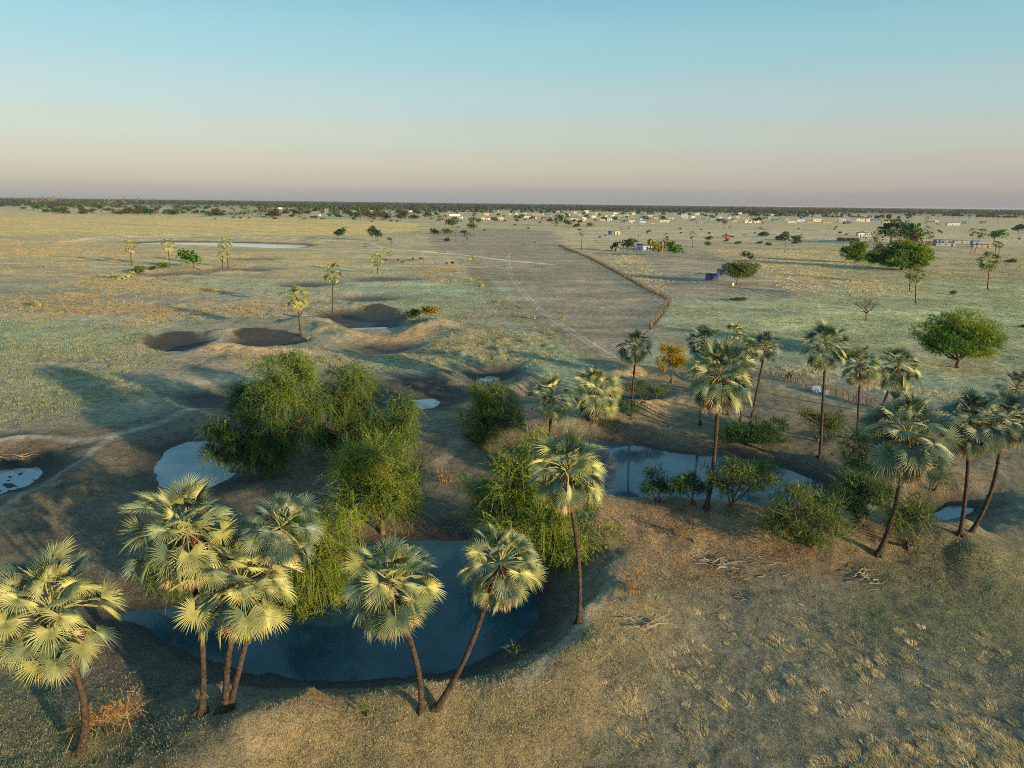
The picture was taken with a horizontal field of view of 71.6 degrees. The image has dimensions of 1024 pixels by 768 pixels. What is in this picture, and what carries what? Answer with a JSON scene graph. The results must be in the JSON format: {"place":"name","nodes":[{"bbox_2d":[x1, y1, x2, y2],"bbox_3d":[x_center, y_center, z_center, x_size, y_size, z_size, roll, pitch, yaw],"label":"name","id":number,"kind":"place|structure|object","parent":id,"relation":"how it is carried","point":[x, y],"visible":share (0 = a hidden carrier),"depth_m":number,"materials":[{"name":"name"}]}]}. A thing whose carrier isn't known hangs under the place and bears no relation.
{"place":"outdoors","nodes":[
{"label":"outdoors","id":0,"kind":"place"},
{"bbox_2d":[0,467,42,493],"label":"pond water","id":1,"kind":"structure","parent":0,"point":[26,477],"depth_m":77.51,"materials":[{"name":"liquid"}]},
{"bbox_2d":[154,441,235,488],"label":"pond water","id":2,"kind":"structure","parent":0,"point":[176,462],"depth_m":79.22,"materials":[{"name":"liquid"}]},
{"bbox_2d":[139,242,307,247],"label":"pond water","id":3,"kind":"structure","parent":0,"point":[263,245],"depth_m":477.24,"materials":[{"name":"liquid"}]},
{"bbox_2d":[120,540,540,680],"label":"pond water","id":4,"kind":"structure","parent":0,"point":[335,645],"depth_m":49.56,"materials":[{"name":"liquid"}]},
{"bbox_2d":[407,399,439,408],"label":"pond water","id":5,"kind":"structure","parent":0,"point":[428,403],"depth_m":108.11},
{"bbox_2d":[478,376,498,380],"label":"pond water","id":6,"kind":"structure","parent":0,"point":[487,378],"depth_m":126.40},
{"bbox_2d":[0,198,1023,767],"bbox_3d":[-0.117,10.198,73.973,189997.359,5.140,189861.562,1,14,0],"label":"ground","id":7,"kind":"structure","parent":0,"point":[96,464],"depth_m":74.02,"materials":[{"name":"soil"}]},
{"bbox_2d":[0,451,37,460],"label":"dead branch","id":8,"kind":"object","parent":7,"relation":"on","point":[13,457],"visible":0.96,"depth_m":81.28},
{"bbox_2d":[0,535,127,757],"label":"fan palm","id":9,"kind":"object","parent":7,"relation":"on","point":[47,571],"visible":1,"depth_m":33.84,"materials":[{"name":"green plant"}]},
{"bbox_2d":[57,685,150,751],"bbox_3d":[-21.407,17.706,37.329,4.420,3.122,3.665,9,17,30],"label":"dry bush","id":10,"kind":"object","parent":7,"relation":"on","point":[116,709],"visible":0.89,"depth_m":37.26,"materials":[{"name":"brown plant"}]},
{"bbox_2d":[123,239,137,265],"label":"fan palm","id":11,"kind":"object","parent":7,"relation":"on","point":[130,249],"visible":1,"depth_m":304.66,"materials":[{"name":"yellow plant"}]},
{"bbox_2d":[127,266,147,273],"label":"bush","id":12,"kind":"object","parent":7,"relation":"on","point":[140,269],"visible":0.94,"depth_m":275.89,"materials":[{"name":"green plant"}]},
{"bbox_2d":[160,238,175,267],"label":"fan palm","id":13,"kind":"object","parent":7,"relation":"on","point":[168,245],"visible":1,"depth_m":296.76,"materials":[{"name":"yellow plant"}]},
{"bbox_2d":[123,526,224,613],"bbox_3d":[-24.402,13.969,52.481,8.085,6.372,6.139,-6,16,-25],"label":"thorn bush","id":14,"kind":"object","parent":7,"relation":"on","point":[152,579],"visible":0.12,"depth_m":51.55,"materials":[{"name":"green plant"}]},
{"bbox_2d":[118,473,245,718],"bbox_3d":[-16.310,11.313,36.506,6.078,13.917,5.972,1,14,0],"label":"fan palm","id":15,"kind":"object","parent":7,"relation":"on","point":[178,563],"visible":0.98,"depth_m":35.05,"materials":[{"name":"green plant"}]},
{"bbox_2d":[175,248,204,267],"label":"tree","id":16,"kind":"object","parent":7,"relation":"on","point":[188,256],"visible":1,"depth_m":297.02,"materials":[{"name":"green plant"}]},
{"bbox_2d":[0,210,440,259],"bbox_3d":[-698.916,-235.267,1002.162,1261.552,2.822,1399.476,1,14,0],"label":"golden grass","id":17,"kind":"structure","parent":7,"relation":"on","point":[46,252],"depth_m":668.19,"materials":[{"name":"plant"}]},
{"bbox_2d":[217,250,228,268],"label":"fan palm","id":18,"kind":"object","parent":7,"relation":"on","point":[222,259],"visible":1,"depth_m":306.38,"materials":[{"name":"yellow plant"}]},
{"bbox_2d":[217,236,232,268],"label":"fan palm","id":19,"kind":"object","parent":7,"relation":"on","point":[225,247],"visible":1,"depth_m":306.15,"materials":[{"name":"yellow plant"}]},
{"bbox_2d":[166,525,303,715],"bbox_3d":[-13.936,12.595,36.988,6.449,10.963,6.384,1,14,0],"label":"fan palm","id":20,"kind":"object","parent":7,"relation":"on","point":[245,620],"visible":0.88,"depth_m":35.50,"materials":[{"name":"green plant"}]},
{"bbox_2d":[188,345,340,483],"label":"thorn tree","id":21,"kind":"object","parent":7,"relation":"on","point":[268,441],"visible":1,"depth_m":72.46,"materials":[{"name":"green plant"}]},
{"bbox_2d":[264,209,279,216],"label":"bush","id":22,"kind":"object","parent":7,"relation":"on","point":[273,212],"visible":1,"depth_m":1213.54,"materials":[{"name":"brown plant"}]},
{"bbox_2d":[228,491,326,709],"bbox_3d":[-12.261,11.485,36.975,5.786,13.125,4.201,9,16,28],"label":"fan palm","id":23,"kind":"object","parent":7,"relation":"on","point":[282,540],"visible":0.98,"depth_m":35.35,"materials":[{"name":"green plant"}]},
{"bbox_2d":[0,250,558,369],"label":"plain tussocks","id":24,"kind":"object","parent":7,"relation":"on","point":[251,305],"visible":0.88,"depth_m":191.12,"materials":[{"name":"plant"}]},
{"bbox_2d":[282,284,310,336],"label":"fan palm","id":25,"kind":"object","parent":7,"relation":"on","point":[297,306],"visible":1,"depth_m":151.13,"materials":[{"name":"green plant"}]},
{"bbox_2d":[0,279,612,430],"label":"green tussocks","id":26,"kind":"object","parent":7,"relation":"on","point":[94,359],"visible":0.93,"depth_m":132.84,"materials":[{"name":"green plant"}]},
{"bbox_2d":[261,497,369,624],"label":"thorn tree","id":27,"kind":"object","parent":7,"relation":"on","point":[323,571],"visible":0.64,"depth_m":52.62,"materials":[{"name":"green plant"}]},
{"bbox_2d":[323,262,343,317],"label":"fan palm","id":28,"kind":"object","parent":7,"relation":"on","point":[335,278],"visible":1,"depth_m":181.93,"materials":[{"name":"green plant"}]},
{"bbox_2d":[333,227,346,239],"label":"tree","id":29,"kind":"object","parent":7,"relation":"on","point":[338,232],"visible":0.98,"depth_m":533.81,"materials":[{"name":"green plant"}]},
{"bbox_2d":[292,359,429,462],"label":"thorn tree","id":30,"kind":"object","parent":7,"relation":"on","point":[346,411],"visible":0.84,"depth_m":78.38,"materials":[{"name":"green plant"}]},
{"bbox_2d":[351,696,373,719],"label":"bush","id":31,"kind":"object","parent":7,"relation":"on","point":[367,714],"visible":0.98,"depth_m":38.29,"materials":[{"name":"green plant"}]},
{"bbox_2d":[365,225,383,240],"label":"tree","id":32,"kind":"object","parent":7,"relation":"on","point":[371,230],"visible":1,"depth_m":525.91,"materials":[{"name":"green plant"}]},
{"bbox_2d":[370,253,383,273],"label":"fan palm","id":33,"kind":"object","parent":7,"relation":"on","point":[379,264],"visible":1,"depth_m":285.97,"materials":[{"name":"green plant"}]},
{"bbox_2d":[315,423,444,539],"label":"thorn tree","id":34,"kind":"object","parent":7,"relation":"on","point":[363,468],"visible":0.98,"depth_m":61.88,"materials":[{"name":"green plant"}]},
{"bbox_2d":[339,533,444,715],"bbox_3d":[-6.210,12.814,37.439,5.790,10.686,5.442,1,14,0],"label":"fan palm","id":35,"kind":"object","parent":7,"relation":"on","point":[382,620],"visible":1,"depth_m":36.03,"materials":[{"name":"green plant"}]},
{"bbox_2d":[403,308,422,322],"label":"acacia tree","id":36,"kind":"object","parent":7,"relation":"on","point":[413,313],"visible":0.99,"depth_m":170.14,"materials":[{"name":"green plant"}]},
{"bbox_2d":[420,305,442,318],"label":"acacia tree","id":37,"kind":"object","parent":7,"relation":"on","point":[430,310],"visible":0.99,"depth_m":167.01,"materials":[{"name":"yellow plant"}]},
{"bbox_2d":[434,466,461,482],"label":"dry bush","id":38,"kind":"object","parent":7,"relation":"on","point":[448,478],"visible":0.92,"depth_m":74.25,"materials":[{"name":"brown plant"}]},
{"bbox_2d":[444,218,461,227],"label":"tree","id":39,"kind":"object","parent":7,"relation":"on","point":[451,221],"visible":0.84,"depth_m":805.25,"materials":[{"name":"green plant"}]},
{"bbox_2d":[263,578,671,767],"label":"dry turf","id":40,"kind":"structure","parent":7,"relation":"on","point":[495,700],"depth_m":39.01,"materials":[{"name":"plant"}]},
{"bbox_2d":[430,520,547,712],"bbox_3d":[-1.040,12.533,37.593,5.704,11.217,4.542,9,17,31],"label":"fan palm","id":41,"kind":"object","parent":7,"relation":"on","point":[500,581],"visible":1,"depth_m":36.25,"materials":[{"name":"green plant"}]},
{"bbox_2d":[447,376,533,451],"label":"thorn bush","id":42,"kind":"object","parent":7,"relation":"on","point":[484,435],"visible":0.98,"depth_m":87.07,"materials":[{"name":"green plant"}]},
{"bbox_2d":[0,198,1023,218],"bbox_3d":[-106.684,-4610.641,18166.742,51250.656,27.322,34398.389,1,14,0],"label":"woodland","id":43,"kind":"object","parent":7,"relation":"on","point":[488,207],"visible":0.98,"depth_m":3737.71,"materials":[{"name":"plant"}]},
{"bbox_2d":[502,640,525,662],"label":"bush","id":44,"kind":"object","parent":7,"relation":"on","point":[515,658],"visible":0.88,"depth_m":44.28,"materials":[{"name":"green plant"}]},
{"bbox_2d":[447,416,616,580],"bbox_3d":[0.919,9.993,57.450,15.061,14.623,11.155,6,15,21],"label":"thorn tree","id":45,"kind":"object","parent":7,"relation":"on","point":[545,523],"visible":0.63,"depth_m":56.82,"materials":[{"name":"green plant"}]},
{"bbox_2d":[524,372,577,440],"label":"fan palm","id":46,"kind":"object","parent":7,"relation":"on","point":[551,382],"visible":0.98,"depth_m":87.98,"materials":[{"name":"green plant"}]},
{"bbox_2d":[525,423,607,624],"bbox_3d":[3.390,9.273,45.544,5.386,14.405,5.830,1,14,0],"label":"fan palm","id":47,"kind":"object","parent":7,"relation":"on","point":[567,468],"visible":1,"depth_m":44.48,"materials":[{"name":"green plant"}]},
{"bbox_2d":[571,366,623,421],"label":"fan palm","id":48,"kind":"object","parent":7,"relation":"on","point":[594,400],"visible":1,"depth_m":93.16,"materials":[{"name":"green plant"}]},
{"bbox_2d":[581,517,627,550],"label":"thorn bush","id":49,"kind":"object","parent":7,"relation":"on","point":[611,535],"visible":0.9,"depth_m":57.45,"materials":[{"name":"green plant"}]},
{"bbox_2d":[559,243,667,299],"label":"stick fence","id":50,"kind":"object","parent":7,"relation":"on","point":[629,278],"visible":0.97,"depth_m":288.13,"materials":[{"name":"wood"}]},
{"bbox_2d":[618,237,638,249],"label":"tree","id":51,"kind":"object","parent":7,"relation":"on","point":[628,243],"visible":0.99,"depth_m":441.13,"materials":[{"name":"green plant"}]},
{"bbox_2d":[615,398,651,420],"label":"thorn bush","id":52,"kind":"object","parent":7,"relation":"on","point":[626,410],"visible":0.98,"depth_m":94.60,"materials":[{"name":"green plant"}]},
{"bbox_2d":[614,326,653,416],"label":"fan palm","id":53,"kind":"object","parent":7,"relation":"on","point":[638,354],"visible":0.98,"depth_m":94.10,"materials":[{"name":"green plant"}]},
{"bbox_2d":[617,561,650,592],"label":"dry bush","id":54,"kind":"object","parent":7,"relation":"on","point":[634,589],"visible":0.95,"depth_m":50.34,"materials":[{"name":"brown plant"}]},
{"bbox_2d":[613,610,667,629],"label":"dead branch","id":55,"kind":"object","parent":7,"relation":"on","point":[645,624],"visible":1,"depth_m":47.24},
{"bbox_2d":[616,377,670,402],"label":"thorn bush","id":56,"kind":"object","parent":7,"relation":"on","point":[639,390],"visible":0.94,"depth_m":99.11,"materials":[{"name":"green plant"}]},
{"bbox_2d":[647,240,663,256],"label":"tree","id":57,"kind":"object","parent":7,"relation":"on","point":[655,244],"visible":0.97,"depth_m":396.83,"materials":[{"name":"yellow plant"}]},
{"bbox_2d":[636,461,680,501],"bbox_3d":[13.347,9.378,64.877,4.234,3.945,3.483,10,17,33],"label":"thorn bush","id":58,"kind":"object","parent":7,"relation":"on","point":[661,484],"visible":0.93,"depth_m":64.92,"materials":[{"name":"green plant"}]},
{"bbox_2d":[649,294,671,329],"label":"stick fence","id":59,"kind":"object","parent":7,"relation":"on","point":[658,317],"visible":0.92,"depth_m":183.43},
{"bbox_2d":[651,342,689,383],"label":"tree","id":60,"kind":"object","parent":7,"relation":"on","point":[678,360],"visible":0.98,"depth_m":114.42,"materials":[{"name":"yellow plant"}]},
{"bbox_2d":[666,243,683,256],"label":"tree","id":61,"kind":"object","parent":7,"relation":"on","point":[675,248],"visible":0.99,"depth_m":400.16,"materials":[{"name":"green plant"}]},
{"bbox_2d":[662,516,705,541],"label":"dry bush","id":62,"kind":"object","parent":7,"relation":"on","point":[685,534],"visible":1,"depth_m":59.75,"materials":[{"name":"brown plant"}]},
{"bbox_2d":[664,469,713,505],"bbox_3d":[15.944,9.288,63.763,4.945,4.071,3.426,1,14,0],"label":"thorn bush","id":63,"kind":"object","parent":7,"relation":"on","point":[684,480],"visible":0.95,"depth_m":63.44,"materials":[{"name":"green plant"}]},
{"bbox_2d":[684,324,722,425],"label":"fan palm","id":64,"kind":"object","parent":7,"relation":"on","point":[703,330],"visible":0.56,"depth_m":91.04,"materials":[{"name":"green plant"}]},
{"bbox_2d":[705,273,718,280],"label":"shed","id":65,"kind":"structure","parent":7,"relation":"on","point":[711,276],"depth_m":276.24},
{"bbox_2d":[679,334,757,511],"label":"fan palm","id":66,"kind":"object","parent":7,"relation":"on","point":[724,398],"visible":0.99,"depth_m":59.61,"materials":[{"name":"green plant"}]},
{"bbox_2d":[695,554,743,569],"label":"dead branch","id":67,"kind":"object","parent":7,"relation":"on","point":[713,563],"visible":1,"depth_m":57.33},
{"bbox_2d":[725,322,748,415],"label":"fan palm","id":68,"kind":"object","parent":7,"relation":"on","point":[737,333],"visible":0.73,"depth_m":95.04,"materials":[{"name":"green plant"}]},
{"bbox_2d":[718,259,761,283],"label":"acacia tree","id":69,"kind":"object","parent":7,"relation":"on","point":[739,270],"visible":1,"depth_m":262.09,"materials":[{"name":"green plant"}]},
{"bbox_2d":[695,453,785,507],"bbox_3d":[20.149,8.740,62.878,8.319,5.599,5.329,1,14,0],"label":"thorn bush","id":70,"kind":"object","parent":7,"relation":"on","point":[742,470],"visible":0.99,"depth_m":62.14,"materials":[{"name":"green plant"}]},
{"bbox_2d":[732,337,761,430],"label":"fan palm","id":71,"kind":"object","parent":7,"relation":"on","point":[752,351],"visible":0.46,"depth_m":87.09,"materials":[{"name":"green plant"}]},
{"bbox_2d":[740,250,758,261],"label":"tree","id":72,"kind":"object","parent":7,"relation":"on","point":[747,254],"visible":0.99,"depth_m":370.16,"materials":[{"name":"green plant"}]},
{"bbox_2d":[713,411,800,447],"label":"thorn bush","id":73,"kind":"object","parent":7,"relation":"on","point":[753,432],"visible":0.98,"depth_m":88.20,"materials":[{"name":"green plant"}]},
{"bbox_2d":[749,330,782,417],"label":"fan palm","id":74,"kind":"object","parent":7,"relation":"on","point":[766,355],"visible":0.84,"depth_m":94.92,"materials":[{"name":"green plant"}]},
{"bbox_2d":[588,418,1002,599],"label":"leaf litter","id":75,"kind":"object","parent":7,"relation":"on","point":[674,558],"visible":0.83,"depth_m":58.16,"materials":[{"name":"plant"}]},
{"bbox_2d":[592,601,1023,767],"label":"grass tufts","id":76,"kind":"object","parent":7,"relation":"on","point":[897,763],"visible":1,"depth_m":39.79,"materials":[{"name":"plant"}]},
{"bbox_2d":[753,476,863,560],"bbox_3d":[24.045,10.600,57.973,8.747,6.718,7.974,6,15,19],"label":"thorn bush","id":77,"kind":"object","parent":7,"relation":"on","point":[811,539],"visible":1,"depth_m":57.60,"materials":[{"name":"green plant"}]},
{"bbox_2d":[598,249,1021,422],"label":"field stubble","id":78,"kind":"object","parent":7,"relation":"on","point":[853,281],"visible":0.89,"depth_m":283.11,"materials":[{"name":"plant"}]},
{"bbox_2d":[792,402,849,441],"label":"thorn bush","id":79,"kind":"object","parent":7,"relation":"on","point":[828,421],"visible":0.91,"depth_m":86.21,"materials":[{"name":"green plant"}]},
{"bbox_2d":[799,319,851,459],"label":"fan palm","id":80,"kind":"object","parent":7,"relation":"on","point":[818,358],"visible":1,"depth_m":79.55,"materials":[{"name":"green plant"}]},
{"bbox_2d":[658,252,1023,380],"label":"field grass","id":81,"kind":"structure","parent":7,"relation":"on","point":[955,307],"depth_m":208.29,"materials":[{"name":"plant"}]},
{"bbox_2d":[838,240,870,262],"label":"leafy tree","id":82,"kind":"object","parent":7,"relation":"on","point":[856,251],"visible":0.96,"depth_m":367.62,"materials":[{"name":"green plant"}]},
{"bbox_2d":[822,466,903,522],"bbox_3d":[30.108,10.011,61.389,7.917,5.061,5.980,1,14,0],"label":"thorn bush","id":83,"kind":"object","parent":7,"relation":"on","point":[867,489],"visible":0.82,"depth_m":61.06,"materials":[{"name":"green plant"}]},
{"bbox_2d":[839,343,887,428],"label":"fan palm","id":84,"kind":"object","parent":7,"relation":"on","point":[862,380],"visible":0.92,"depth_m":83.26,"materials":[{"name":"green plant"}]},
{"bbox_2d":[848,297,878,320],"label":"bare tree","id":85,"kind":"object","parent":7,"relation":"on","point":[866,306],"visible":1,"depth_m":181.64,"materials":[{"name":"grey plant"}]},
{"bbox_2d":[850,566,879,585],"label":"dead branch","id":86,"kind":"object","parent":7,"relation":"on","point":[864,576],"visible":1,"depth_m":55.43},
{"bbox_2d":[764,367,967,435],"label":"stick fence","id":87,"kind":"object","parent":7,"relation":"on","point":[835,391],"visible":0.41,"depth_m":110.46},
{"bbox_2d":[836,425,897,480],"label":"thorn bush","id":88,"kind":"object","parent":7,"relation":"on","point":[861,457],"visible":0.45,"depth_m":74.08,"materials":[{"name":"green plant"}]},
{"bbox_2d":[876,223,904,243],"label":"tree","id":89,"kind":"object","parent":7,"relation":"on","point":[884,227],"visible":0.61,"depth_m":547.78,"materials":[{"name":"green plant"}]},
{"bbox_2d":[869,345,924,407],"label":"fan palm","id":90,"kind":"object","parent":7,"relation":"on","point":[899,355],"visible":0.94,"depth_m":97.90,"materials":[{"name":"green plant"}]},
{"bbox_2d":[882,217,914,238],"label":"tree","id":91,"kind":"object","parent":7,"relation":"on","point":[903,226],"visible":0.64,"depth_m":549.35,"materials":[{"name":"green plant"}]},
{"bbox_2d":[862,237,936,270],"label":"spreading tree","id":92,"kind":"object","parent":7,"relation":"on","point":[902,254],"visible":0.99,"depth_m":327.53,"materials":[{"name":"green plant"}]},
{"bbox_2d":[872,484,943,550],"bbox_3d":[31.806,10.867,57.567,5.400,5.845,4.365,9,16,28],"label":"thorn bush","id":93,"kind":"object","parent":7,"relation":"on","point":[916,509],"visible":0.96,"depth_m":57.16,"materials":[{"name":"green plant"}]},
{"bbox_2d":[852,384,965,558],"bbox_3d":[30.712,7.110,56.234,7.899,14.626,8.291,1,14,0],"label":"fan palm","id":94,"kind":"object","parent":7,"relation":"on","point":[909,460],"visible":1,"depth_m":54.24,"materials":[{"name":"green plant"}]},
{"bbox_2d":[904,220,924,239],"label":"tree","id":95,"kind":"object","parent":7,"relation":"on","point":[913,226],"visible":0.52,"depth_m":560.34,"materials":[{"name":"green plant"}]},
{"bbox_2d":[904,231,924,243],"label":"tree","id":96,"kind":"object","parent":7,"relation":"on","point":[911,237],"visible":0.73,"depth_m":534.36,"materials":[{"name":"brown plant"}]},
{"bbox_2d":[905,266,925,302],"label":"fan palm","id":97,"kind":"object","parent":7,"relation":"on","point":[913,279],"visible":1,"depth_m":215.55,"materials":[{"name":"green plant"}]},
{"bbox_2d":[922,459,958,491],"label":"thorn bush","id":98,"kind":"object","parent":7,"relation":"on","point":[931,488],"visible":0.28,"depth_m":73.44,"materials":[{"name":"green plant"}]},
{"bbox_2d":[935,242,955,245],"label":"tin hut","id":99,"kind":"object","parent":7,"relation":"on","point":[943,244],"visible":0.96,"depth_m":540.44,"materials":[{"name":"white metal"}]},
{"bbox_2d":[908,307,1012,367],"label":"spreading tree","id":100,"kind":"object","parent":7,"relation":"on","point":[953,335],"visible":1,"depth_m":127.05,"materials":[{"name":"green plant"}]},
{"bbox_2d":[927,385,1010,537],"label":"fan palm","id":101,"kind":"object","parent":7,"relation":"on","point":[975,402],"visible":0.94,"depth_m":55.47,"materials":[{"name":"green plant"}]},
{"bbox_2d":[978,250,1001,289],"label":"fan palm","id":102,"kind":"object","parent":7,"relation":"on","point":[989,267],"visible":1,"depth_m":253.89,"materials":[{"name":"green plant"}]},
{"bbox_2d":[963,386,1023,533],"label":"fan palm","id":103,"kind":"object","parent":7,"relation":"on","point":[1011,399],"visible":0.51,"depth_m":57.56,"materials":[{"name":"green plant"}]},
{"bbox_2d":[987,229,1008,240],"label":"tree","id":104,"kind":"object","parent":7,"relation":"on","point":[997,234],"visible":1,"depth_m":631.88,"materials":[{"name":"green plant"}]},
{"bbox_2d":[989,369,1023,452],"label":"fan palm","id":105,"kind":"object","parent":7,"relation":"on","point":[1018,376],"visible":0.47,"depth_m":83.30,"materials":[{"name":"green plant"}]},
{"bbox_2d":[0,0,1023,208],"label":"sky","id":106,"kind":"structure","parent":0,"point":[776,103],"materials":[{"name":"blue"}]},
{"bbox_2d":[499,439,829,508],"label":"pond water","id":107,"kind":"structure","parent":0,"point":[623,465],"depth_m":82.30,"materials":[{"name":"liquid"}]},
{"bbox_2d":[924,506,972,519],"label":"pond water","id":108,"kind":"structure","parent":0,"point":[949,512],"depth_m":71.32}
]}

